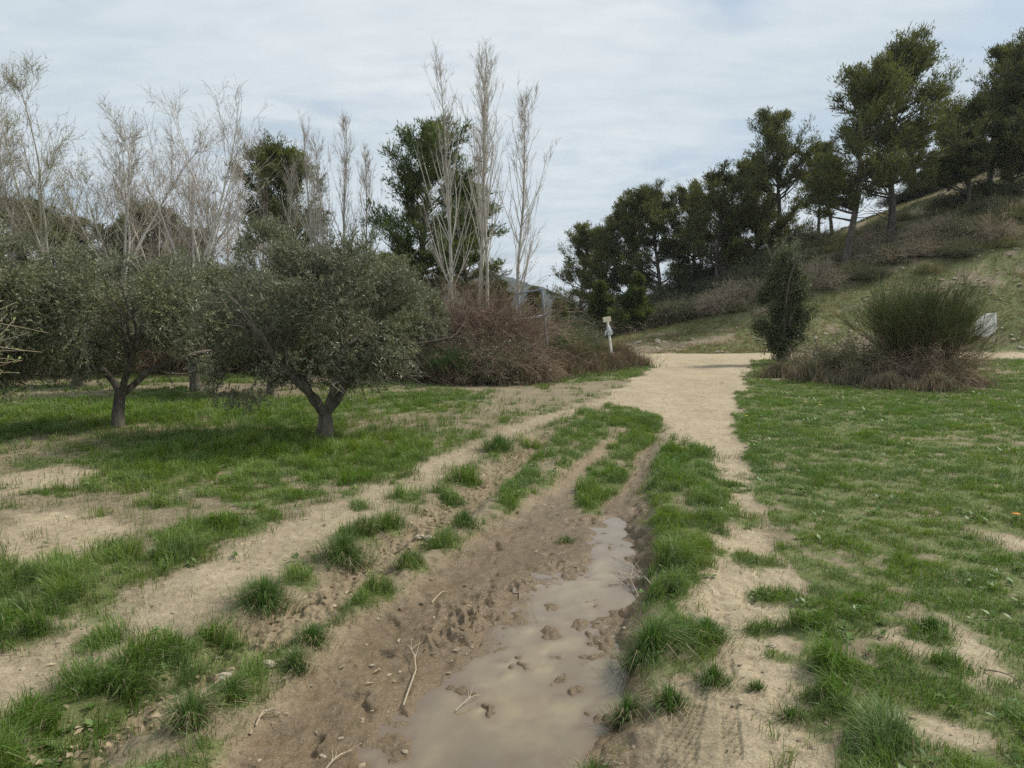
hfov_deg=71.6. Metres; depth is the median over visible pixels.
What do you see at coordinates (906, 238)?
tussock
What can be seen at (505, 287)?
pine tree
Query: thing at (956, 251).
slope bush
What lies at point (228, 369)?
bramble bush
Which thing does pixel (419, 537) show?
stone
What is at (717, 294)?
slope bush
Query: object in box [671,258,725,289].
slope bush
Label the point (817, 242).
slope bush
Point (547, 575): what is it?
dry twig
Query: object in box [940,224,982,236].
tussock
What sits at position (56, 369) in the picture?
bramble bush
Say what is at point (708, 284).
slope bush
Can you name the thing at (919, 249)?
slope bush
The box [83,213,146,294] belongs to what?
pine tree
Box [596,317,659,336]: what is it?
slope bush
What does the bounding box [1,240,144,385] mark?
olive tree
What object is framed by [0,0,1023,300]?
sky
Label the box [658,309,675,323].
slope bush
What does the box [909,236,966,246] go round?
tussock
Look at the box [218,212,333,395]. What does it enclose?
olive tree
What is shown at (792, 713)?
grass tuft
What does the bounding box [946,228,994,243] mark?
slope bush
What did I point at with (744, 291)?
slope bush
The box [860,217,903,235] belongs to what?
slope bush
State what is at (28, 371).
bramble bush
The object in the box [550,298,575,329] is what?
pine tree
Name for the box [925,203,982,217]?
tussock
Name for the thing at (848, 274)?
tussock
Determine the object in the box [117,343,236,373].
bramble bush
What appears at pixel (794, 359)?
bramble bush
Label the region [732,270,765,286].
slope bush
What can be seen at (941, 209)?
tussock
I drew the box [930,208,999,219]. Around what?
tussock
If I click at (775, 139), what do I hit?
pine tree
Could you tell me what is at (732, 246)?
pine tree
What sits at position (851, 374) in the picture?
dry weeds
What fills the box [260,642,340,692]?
grass tuft
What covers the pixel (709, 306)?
slope bush
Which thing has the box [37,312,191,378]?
bramble bush
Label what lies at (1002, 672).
dry twig
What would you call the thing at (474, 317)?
bramble bush
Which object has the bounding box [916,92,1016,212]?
pine tree
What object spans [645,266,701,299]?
slope bush
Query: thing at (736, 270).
slope bush
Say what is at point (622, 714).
grass tuft
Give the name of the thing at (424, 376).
bramble bush
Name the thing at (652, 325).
slope bush
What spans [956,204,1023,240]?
slope bush
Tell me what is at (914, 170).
pine tree
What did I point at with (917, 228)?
slope bush
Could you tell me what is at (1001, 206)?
slope bush
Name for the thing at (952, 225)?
slope bush
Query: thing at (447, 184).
poplar tree
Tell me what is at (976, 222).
tussock
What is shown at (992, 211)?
slope bush
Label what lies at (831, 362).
bramble bush
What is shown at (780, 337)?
holm oak
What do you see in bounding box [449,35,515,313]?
poplar tree
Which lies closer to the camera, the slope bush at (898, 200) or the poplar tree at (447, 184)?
the poplar tree at (447, 184)
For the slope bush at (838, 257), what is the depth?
42.56 m
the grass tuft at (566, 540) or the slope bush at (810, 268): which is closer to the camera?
the grass tuft at (566, 540)
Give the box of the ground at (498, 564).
[0,166,1023,767]
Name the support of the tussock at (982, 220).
on the ground at (498, 564)
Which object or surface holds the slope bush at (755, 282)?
on the ground at (498, 564)
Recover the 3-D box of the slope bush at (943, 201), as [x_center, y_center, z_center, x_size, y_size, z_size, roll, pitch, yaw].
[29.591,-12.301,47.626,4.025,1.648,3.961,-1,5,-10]
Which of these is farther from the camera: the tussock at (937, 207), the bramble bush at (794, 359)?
the tussock at (937, 207)
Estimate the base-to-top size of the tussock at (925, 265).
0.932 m
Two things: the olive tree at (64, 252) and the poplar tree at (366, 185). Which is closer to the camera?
the olive tree at (64, 252)
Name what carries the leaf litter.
on the ground at (498, 564)
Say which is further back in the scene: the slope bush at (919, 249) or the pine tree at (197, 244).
the pine tree at (197, 244)
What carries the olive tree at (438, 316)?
on the ground at (498, 564)
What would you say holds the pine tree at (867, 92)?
on the ground at (498, 564)
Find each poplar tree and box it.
[250,130,280,285]
[264,153,303,279]
[282,107,338,286]
[314,107,364,265]
[341,143,388,253]
[414,40,486,308]
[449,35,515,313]
[489,71,562,314]
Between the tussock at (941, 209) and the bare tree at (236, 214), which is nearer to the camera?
the bare tree at (236, 214)
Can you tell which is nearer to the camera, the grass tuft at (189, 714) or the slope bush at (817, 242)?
the grass tuft at (189, 714)
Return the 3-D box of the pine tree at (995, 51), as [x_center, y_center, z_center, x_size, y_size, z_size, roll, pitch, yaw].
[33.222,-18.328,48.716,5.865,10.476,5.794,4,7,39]
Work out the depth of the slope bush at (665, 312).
41.64 m
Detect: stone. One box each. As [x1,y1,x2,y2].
[216,672,231,678]
[262,659,275,667]
[414,534,423,539]
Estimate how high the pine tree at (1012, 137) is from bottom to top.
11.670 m
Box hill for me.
[215,263,586,317]
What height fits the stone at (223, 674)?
0.043 m
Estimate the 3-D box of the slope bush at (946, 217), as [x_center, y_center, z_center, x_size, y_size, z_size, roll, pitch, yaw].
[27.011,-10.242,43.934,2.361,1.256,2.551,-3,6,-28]
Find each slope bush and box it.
[504,303,577,329]
[513,307,581,345]
[526,308,606,338]
[548,316,607,345]
[569,306,613,338]
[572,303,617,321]
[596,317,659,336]
[605,322,637,335]
[635,316,658,330]
[642,280,690,304]
[643,293,668,308]
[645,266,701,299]
[646,295,686,325]
[647,291,711,323]
[647,312,670,325]
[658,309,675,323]
[663,258,725,283]
[670,292,698,306]
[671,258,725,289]
[673,260,730,289]
[681,294,701,306]
[686,291,733,315]
[687,269,729,294]
[687,283,756,312]
[687,303,715,317]
[688,289,707,300]
[698,287,729,304]
[703,267,737,290]
[707,277,744,295]
[719,246,769,276]
[719,250,783,287]
[722,271,772,302]
[724,277,761,301]
[727,240,777,273]
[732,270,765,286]
[742,273,765,293]
[746,232,829,269]
[747,242,802,254]
[755,249,820,270]
[761,211,819,249]
[769,222,833,257]
[784,217,847,245]
[786,257,823,278]
[795,254,853,290]
[798,253,852,282]
[819,249,855,265]
[822,245,864,266]
[841,243,864,252]
[843,260,895,280]
[852,238,922,264]
[853,218,906,249]
[855,236,906,263]
[858,243,892,254]
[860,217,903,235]
[870,187,910,208]
[877,246,911,259]
[883,190,914,207]
[893,234,946,255]
[894,215,955,245]
[895,169,953,200]
[897,209,963,241]
[906,237,942,255]
[918,229,954,248]
[921,187,977,210]
[923,211,977,238]
[925,212,977,235]
[925,239,987,259]
[928,211,986,240]
[930,211,961,223]
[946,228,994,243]
[951,191,1020,214]
[956,195,982,204]
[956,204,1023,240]
[958,179,999,195]
[971,159,996,174]
[972,196,1021,215]
[974,199,1021,217]
[983,173,1023,198]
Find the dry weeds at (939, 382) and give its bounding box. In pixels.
[884,368,1010,393]
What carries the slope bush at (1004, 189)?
on the ground at (498, 564)
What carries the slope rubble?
on the ground at (498, 564)
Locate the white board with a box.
[975,313,996,341]
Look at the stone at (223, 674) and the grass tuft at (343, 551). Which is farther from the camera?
the grass tuft at (343, 551)
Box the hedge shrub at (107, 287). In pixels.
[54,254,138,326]
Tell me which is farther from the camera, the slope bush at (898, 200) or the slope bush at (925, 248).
the slope bush at (898, 200)
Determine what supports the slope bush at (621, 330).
on the ground at (498, 564)
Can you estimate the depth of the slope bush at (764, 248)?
50.34 m
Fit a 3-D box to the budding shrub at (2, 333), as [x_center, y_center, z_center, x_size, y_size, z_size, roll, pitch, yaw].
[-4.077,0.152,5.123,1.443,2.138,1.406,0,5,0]
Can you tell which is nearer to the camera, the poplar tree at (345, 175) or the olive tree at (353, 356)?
the olive tree at (353, 356)
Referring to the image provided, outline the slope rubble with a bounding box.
[612,241,1023,353]
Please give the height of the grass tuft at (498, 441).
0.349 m
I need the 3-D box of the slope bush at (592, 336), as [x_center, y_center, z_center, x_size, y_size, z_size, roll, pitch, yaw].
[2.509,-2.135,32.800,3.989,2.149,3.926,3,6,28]
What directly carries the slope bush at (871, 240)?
on the ground at (498, 564)
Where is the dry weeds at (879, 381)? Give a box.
[836,369,922,391]
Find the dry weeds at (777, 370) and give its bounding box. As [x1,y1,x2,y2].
[737,357,799,378]
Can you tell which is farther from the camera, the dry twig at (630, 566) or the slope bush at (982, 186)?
the slope bush at (982, 186)
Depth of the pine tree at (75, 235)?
48.53 m
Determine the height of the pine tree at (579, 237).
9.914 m
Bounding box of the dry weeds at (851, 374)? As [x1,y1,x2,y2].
[806,354,912,387]
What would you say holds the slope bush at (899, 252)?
on the ground at (498, 564)
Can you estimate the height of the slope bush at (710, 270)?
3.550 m
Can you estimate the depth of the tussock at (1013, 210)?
41.16 m
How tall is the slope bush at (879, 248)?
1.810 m
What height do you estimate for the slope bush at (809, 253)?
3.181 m
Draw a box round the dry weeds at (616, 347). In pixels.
[593,335,655,363]
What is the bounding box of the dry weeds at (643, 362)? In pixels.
[614,347,666,366]
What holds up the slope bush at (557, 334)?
on the ground at (498, 564)
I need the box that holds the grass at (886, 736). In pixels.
[0,162,1023,767]
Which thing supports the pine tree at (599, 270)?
on the ground at (498, 564)
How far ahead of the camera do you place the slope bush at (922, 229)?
41.13 m
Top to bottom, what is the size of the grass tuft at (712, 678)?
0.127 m
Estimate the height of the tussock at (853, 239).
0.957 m
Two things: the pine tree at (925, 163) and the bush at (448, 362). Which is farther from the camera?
the pine tree at (925, 163)
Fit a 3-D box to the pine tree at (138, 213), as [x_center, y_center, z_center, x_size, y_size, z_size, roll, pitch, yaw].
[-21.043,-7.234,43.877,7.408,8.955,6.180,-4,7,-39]
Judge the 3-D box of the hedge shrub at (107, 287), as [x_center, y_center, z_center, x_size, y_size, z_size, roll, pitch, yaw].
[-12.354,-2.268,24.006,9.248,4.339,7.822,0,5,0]
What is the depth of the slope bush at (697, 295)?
44.71 m
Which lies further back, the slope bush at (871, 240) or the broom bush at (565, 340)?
the slope bush at (871, 240)
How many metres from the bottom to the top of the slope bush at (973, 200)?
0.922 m
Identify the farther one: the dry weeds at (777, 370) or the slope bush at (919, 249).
the slope bush at (919, 249)
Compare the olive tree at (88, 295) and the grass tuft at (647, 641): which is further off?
the olive tree at (88, 295)
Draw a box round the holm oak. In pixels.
[748,235,824,363]
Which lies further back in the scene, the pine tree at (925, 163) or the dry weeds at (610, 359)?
the pine tree at (925, 163)
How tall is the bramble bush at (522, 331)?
4.042 m
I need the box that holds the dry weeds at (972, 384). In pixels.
[958,375,1000,387]
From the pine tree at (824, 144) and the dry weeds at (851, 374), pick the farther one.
the pine tree at (824, 144)
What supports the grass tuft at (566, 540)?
on the ground at (498, 564)
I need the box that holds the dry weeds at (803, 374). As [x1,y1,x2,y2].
[769,354,843,383]
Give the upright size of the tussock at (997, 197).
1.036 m
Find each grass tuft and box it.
[115,683,266,755]
[197,670,276,717]
[203,569,317,629]
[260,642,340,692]
[279,528,394,579]
[280,618,345,656]
[382,547,427,571]
[433,507,503,537]
[463,431,532,455]
[554,534,584,546]
[561,749,625,767]
[587,686,661,738]
[592,610,718,691]
[626,678,708,731]
[670,613,748,662]
[680,660,761,702]
[738,676,774,695]
[745,698,819,735]
[888,609,977,643]
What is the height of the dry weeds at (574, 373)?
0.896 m
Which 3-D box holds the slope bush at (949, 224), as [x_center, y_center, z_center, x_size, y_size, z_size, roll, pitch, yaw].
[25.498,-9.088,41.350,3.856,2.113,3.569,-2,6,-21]
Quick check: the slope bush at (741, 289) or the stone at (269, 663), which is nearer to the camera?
the stone at (269, 663)
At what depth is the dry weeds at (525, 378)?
17.00 m
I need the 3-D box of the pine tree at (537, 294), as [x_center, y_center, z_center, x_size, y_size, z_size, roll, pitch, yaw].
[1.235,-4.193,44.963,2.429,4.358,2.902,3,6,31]
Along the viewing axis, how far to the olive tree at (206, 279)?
14.91 m
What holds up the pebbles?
on the ground at (498, 564)
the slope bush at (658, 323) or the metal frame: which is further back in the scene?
the slope bush at (658, 323)
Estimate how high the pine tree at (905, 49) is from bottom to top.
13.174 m
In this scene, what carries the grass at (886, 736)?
on the ground at (498, 564)
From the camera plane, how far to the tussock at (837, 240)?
47.01 m
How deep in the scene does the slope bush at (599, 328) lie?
42.19 m
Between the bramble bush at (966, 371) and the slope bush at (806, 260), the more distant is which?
the slope bush at (806, 260)
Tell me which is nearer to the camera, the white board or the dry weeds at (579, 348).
the dry weeds at (579, 348)
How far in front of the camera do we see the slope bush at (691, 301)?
43.07 m
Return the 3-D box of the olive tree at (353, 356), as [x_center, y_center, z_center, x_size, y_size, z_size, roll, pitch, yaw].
[-2.278,-0.656,9.295,3.888,2.964,3.007,0,5,0]
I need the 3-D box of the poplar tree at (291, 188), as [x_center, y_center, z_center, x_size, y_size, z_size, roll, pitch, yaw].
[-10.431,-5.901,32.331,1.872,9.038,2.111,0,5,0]
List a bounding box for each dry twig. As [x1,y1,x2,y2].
[255,703,287,725]
[326,743,360,767]
[369,635,419,705]
[455,685,478,710]
[527,570,562,582]
[603,557,642,595]
[604,545,650,582]
[986,669,1017,682]
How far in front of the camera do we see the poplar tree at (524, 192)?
25.26 m
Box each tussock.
[721,297,756,310]
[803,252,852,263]
[816,240,867,252]
[816,257,887,273]
[819,230,864,245]
[822,230,900,243]
[831,268,876,279]
[874,236,938,249]
[875,209,930,223]
[898,256,962,273]
[901,192,965,212]
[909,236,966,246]
[916,205,962,215]
[918,241,972,249]
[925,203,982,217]
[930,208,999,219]
[933,236,994,249]
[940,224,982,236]
[947,210,1022,226]
[951,215,1011,228]
[967,192,1018,203]
[974,233,1023,247]
[978,201,1023,219]
[979,205,1023,220]
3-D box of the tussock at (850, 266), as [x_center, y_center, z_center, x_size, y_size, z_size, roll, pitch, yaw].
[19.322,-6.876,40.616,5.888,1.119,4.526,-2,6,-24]
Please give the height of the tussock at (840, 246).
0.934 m
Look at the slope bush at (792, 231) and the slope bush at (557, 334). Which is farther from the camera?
the slope bush at (792, 231)
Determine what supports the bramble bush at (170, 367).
on the ground at (498, 564)
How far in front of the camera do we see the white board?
31.49 m
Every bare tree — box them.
[0,50,130,322]
[0,55,53,276]
[22,92,229,309]
[74,140,202,271]
[97,73,284,274]
[170,160,274,281]
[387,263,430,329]
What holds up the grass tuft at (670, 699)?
on the ground at (498, 564)
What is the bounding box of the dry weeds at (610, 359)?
[587,348,642,371]
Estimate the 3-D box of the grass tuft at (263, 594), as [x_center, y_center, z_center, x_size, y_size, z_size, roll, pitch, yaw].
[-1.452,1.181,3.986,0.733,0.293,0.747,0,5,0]
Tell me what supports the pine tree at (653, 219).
on the ground at (498, 564)
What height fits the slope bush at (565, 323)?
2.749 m
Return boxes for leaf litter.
[0,414,828,767]
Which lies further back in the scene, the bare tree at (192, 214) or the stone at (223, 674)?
the bare tree at (192, 214)
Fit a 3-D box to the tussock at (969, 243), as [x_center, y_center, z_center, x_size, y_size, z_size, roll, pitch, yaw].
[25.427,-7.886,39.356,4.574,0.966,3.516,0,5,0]
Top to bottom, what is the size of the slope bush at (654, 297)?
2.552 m
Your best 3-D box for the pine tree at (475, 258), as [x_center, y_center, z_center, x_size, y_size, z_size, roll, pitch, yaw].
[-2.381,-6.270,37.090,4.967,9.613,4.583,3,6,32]
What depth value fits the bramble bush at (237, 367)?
19.66 m
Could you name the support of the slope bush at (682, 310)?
on the ground at (498, 564)
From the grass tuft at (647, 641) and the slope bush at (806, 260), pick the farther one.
the slope bush at (806, 260)
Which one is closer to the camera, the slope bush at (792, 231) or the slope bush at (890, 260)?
the slope bush at (890, 260)
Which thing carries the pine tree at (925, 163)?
on the ground at (498, 564)
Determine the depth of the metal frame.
20.25 m
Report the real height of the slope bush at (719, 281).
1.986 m
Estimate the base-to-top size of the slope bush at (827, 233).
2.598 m
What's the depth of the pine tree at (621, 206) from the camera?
54.23 m
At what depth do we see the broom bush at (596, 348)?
23.32 m
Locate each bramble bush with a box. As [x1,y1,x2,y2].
[1,312,148,382]
[1,354,65,380]
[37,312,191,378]
[62,319,214,375]
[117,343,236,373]
[123,275,309,377]
[198,320,316,375]
[226,299,372,371]
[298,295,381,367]
[379,313,521,387]
[390,244,598,382]
[390,263,549,380]
[420,319,570,387]
[473,301,576,355]
[475,331,574,385]
[526,344,575,373]
[780,338,840,370]
[805,328,895,376]
[860,326,1016,387]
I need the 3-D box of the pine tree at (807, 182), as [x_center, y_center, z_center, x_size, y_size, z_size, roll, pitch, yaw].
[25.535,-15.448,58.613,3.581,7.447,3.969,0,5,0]
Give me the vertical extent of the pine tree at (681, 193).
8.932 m
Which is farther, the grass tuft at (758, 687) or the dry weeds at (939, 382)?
the dry weeds at (939, 382)
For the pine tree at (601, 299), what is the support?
on the ground at (498, 564)
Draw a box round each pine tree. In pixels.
[0,192,74,298]
[34,213,103,269]
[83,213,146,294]
[100,193,207,284]
[173,224,224,270]
[218,128,341,275]
[355,108,503,315]
[364,250,397,311]
[426,166,511,312]
[489,278,527,313]
[524,283,547,323]
[544,219,613,317]
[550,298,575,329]
[570,215,640,310]
[582,279,616,329]
[587,188,678,304]
[600,178,701,290]
[606,270,656,331]
[647,178,724,273]
[670,157,770,282]
[720,155,799,249]
[731,105,825,250]
[790,49,921,266]
[794,140,855,229]
[799,150,840,234]
[809,21,1005,244]
[894,118,941,185]
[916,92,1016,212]
[920,102,985,191]
[947,38,1023,183]
[954,42,1023,194]
[986,27,1023,181]
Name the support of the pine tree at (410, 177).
on the ground at (498, 564)
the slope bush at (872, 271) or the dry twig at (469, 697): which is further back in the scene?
the slope bush at (872, 271)
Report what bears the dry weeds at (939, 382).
on the ground at (498, 564)
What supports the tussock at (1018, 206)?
on the ground at (498, 564)
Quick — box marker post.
[603,316,613,357]
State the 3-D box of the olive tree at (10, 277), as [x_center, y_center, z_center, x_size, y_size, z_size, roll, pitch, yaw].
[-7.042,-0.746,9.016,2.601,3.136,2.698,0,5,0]
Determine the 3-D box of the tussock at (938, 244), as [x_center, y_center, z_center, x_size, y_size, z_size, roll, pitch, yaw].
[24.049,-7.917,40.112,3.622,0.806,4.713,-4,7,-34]
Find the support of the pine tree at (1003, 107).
on the ground at (498, 564)
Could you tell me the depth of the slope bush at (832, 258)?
42.57 m
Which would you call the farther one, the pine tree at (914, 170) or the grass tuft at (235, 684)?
the pine tree at (914, 170)
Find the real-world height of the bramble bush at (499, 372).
1.975 m
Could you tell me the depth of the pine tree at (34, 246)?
44.80 m
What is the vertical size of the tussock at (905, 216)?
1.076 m
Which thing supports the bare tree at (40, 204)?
on the ground at (498, 564)
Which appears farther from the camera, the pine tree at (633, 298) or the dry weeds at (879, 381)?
the pine tree at (633, 298)
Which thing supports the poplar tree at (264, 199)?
on the ground at (498, 564)
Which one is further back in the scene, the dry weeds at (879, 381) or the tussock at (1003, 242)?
the tussock at (1003, 242)
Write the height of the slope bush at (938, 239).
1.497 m
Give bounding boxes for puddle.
[356,517,645,767]
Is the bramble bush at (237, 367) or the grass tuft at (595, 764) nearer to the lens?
the grass tuft at (595, 764)
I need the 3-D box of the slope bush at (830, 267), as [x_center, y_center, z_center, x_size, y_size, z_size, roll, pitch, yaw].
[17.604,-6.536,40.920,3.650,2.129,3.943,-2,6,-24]
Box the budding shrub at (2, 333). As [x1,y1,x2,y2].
[0,295,45,457]
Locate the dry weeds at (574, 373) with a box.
[538,346,604,378]
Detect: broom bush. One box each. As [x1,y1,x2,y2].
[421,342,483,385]
[541,331,593,360]
[582,340,604,354]
[811,258,1022,381]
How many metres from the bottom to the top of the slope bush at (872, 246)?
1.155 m
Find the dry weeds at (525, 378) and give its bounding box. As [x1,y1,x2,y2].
[476,352,559,385]
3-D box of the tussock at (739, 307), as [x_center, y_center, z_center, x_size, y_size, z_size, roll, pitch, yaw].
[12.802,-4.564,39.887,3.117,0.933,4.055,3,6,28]
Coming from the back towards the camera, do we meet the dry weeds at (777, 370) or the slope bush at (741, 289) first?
the slope bush at (741, 289)
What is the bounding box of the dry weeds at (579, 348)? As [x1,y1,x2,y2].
[554,331,625,373]
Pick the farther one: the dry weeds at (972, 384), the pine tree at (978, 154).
the pine tree at (978, 154)
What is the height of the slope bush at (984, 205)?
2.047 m
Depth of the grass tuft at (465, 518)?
5.53 m
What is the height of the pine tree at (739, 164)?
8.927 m
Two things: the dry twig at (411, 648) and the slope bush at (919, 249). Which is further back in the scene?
the slope bush at (919, 249)
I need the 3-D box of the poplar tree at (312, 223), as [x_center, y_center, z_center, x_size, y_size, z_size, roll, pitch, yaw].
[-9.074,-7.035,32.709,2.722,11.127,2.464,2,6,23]
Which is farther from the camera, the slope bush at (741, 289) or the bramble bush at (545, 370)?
the slope bush at (741, 289)
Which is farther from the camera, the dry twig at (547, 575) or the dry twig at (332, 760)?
the dry twig at (547, 575)
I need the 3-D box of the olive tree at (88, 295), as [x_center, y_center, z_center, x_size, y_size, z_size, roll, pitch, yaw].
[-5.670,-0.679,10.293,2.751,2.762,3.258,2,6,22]
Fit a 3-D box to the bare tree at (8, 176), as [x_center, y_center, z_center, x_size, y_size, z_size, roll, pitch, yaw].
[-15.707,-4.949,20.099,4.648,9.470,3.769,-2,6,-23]
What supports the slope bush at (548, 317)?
on the ground at (498, 564)
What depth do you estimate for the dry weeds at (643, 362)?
22.65 m
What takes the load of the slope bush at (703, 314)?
on the ground at (498, 564)
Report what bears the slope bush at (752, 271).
on the ground at (498, 564)
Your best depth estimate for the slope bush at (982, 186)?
47.23 m
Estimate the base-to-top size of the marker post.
1.737 m
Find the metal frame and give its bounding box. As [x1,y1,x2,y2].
[515,288,547,346]
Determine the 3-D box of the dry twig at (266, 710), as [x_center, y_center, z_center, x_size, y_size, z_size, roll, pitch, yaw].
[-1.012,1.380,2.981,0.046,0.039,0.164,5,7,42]
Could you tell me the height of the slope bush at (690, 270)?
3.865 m
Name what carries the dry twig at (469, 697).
on the puddle
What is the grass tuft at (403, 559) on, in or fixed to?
on the ground at (498, 564)
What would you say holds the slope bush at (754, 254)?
on the ground at (498, 564)
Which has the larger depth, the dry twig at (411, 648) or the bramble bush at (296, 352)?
the bramble bush at (296, 352)
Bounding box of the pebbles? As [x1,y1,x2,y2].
[1,372,1006,767]
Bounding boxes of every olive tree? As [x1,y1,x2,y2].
[0,213,76,406]
[0,239,256,427]
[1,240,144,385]
[125,245,249,391]
[170,222,480,438]
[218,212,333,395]
[350,249,455,380]
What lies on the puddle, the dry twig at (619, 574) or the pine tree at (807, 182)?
the dry twig at (619, 574)
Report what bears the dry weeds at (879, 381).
on the ground at (498, 564)
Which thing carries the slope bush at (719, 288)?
on the ground at (498, 564)
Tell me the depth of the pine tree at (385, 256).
29.37 m
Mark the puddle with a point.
(537, 720)
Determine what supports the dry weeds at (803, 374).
on the ground at (498, 564)
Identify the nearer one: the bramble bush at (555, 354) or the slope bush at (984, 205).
the bramble bush at (555, 354)
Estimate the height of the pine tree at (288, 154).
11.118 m
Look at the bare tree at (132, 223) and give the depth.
25.52 m
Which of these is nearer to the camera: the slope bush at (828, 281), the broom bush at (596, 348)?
the broom bush at (596, 348)
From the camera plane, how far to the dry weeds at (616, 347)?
23.07 m
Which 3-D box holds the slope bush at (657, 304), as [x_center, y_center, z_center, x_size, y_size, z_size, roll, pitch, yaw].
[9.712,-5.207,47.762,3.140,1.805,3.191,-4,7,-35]
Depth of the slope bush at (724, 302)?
40.19 m
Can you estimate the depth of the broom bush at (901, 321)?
16.66 m
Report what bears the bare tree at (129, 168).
on the ground at (498, 564)
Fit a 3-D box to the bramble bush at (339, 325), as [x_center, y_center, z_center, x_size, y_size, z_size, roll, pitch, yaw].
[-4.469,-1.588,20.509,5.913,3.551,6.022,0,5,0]
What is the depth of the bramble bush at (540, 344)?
20.01 m
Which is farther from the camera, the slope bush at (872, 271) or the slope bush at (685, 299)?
the slope bush at (685, 299)
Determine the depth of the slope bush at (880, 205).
60.50 m
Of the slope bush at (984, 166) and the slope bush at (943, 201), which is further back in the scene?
the slope bush at (984, 166)
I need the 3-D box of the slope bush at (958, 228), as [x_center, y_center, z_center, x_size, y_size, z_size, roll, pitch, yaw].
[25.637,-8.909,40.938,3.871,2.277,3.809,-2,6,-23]
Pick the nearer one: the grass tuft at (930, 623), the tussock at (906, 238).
the grass tuft at (930, 623)
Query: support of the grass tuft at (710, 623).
on the ground at (498, 564)

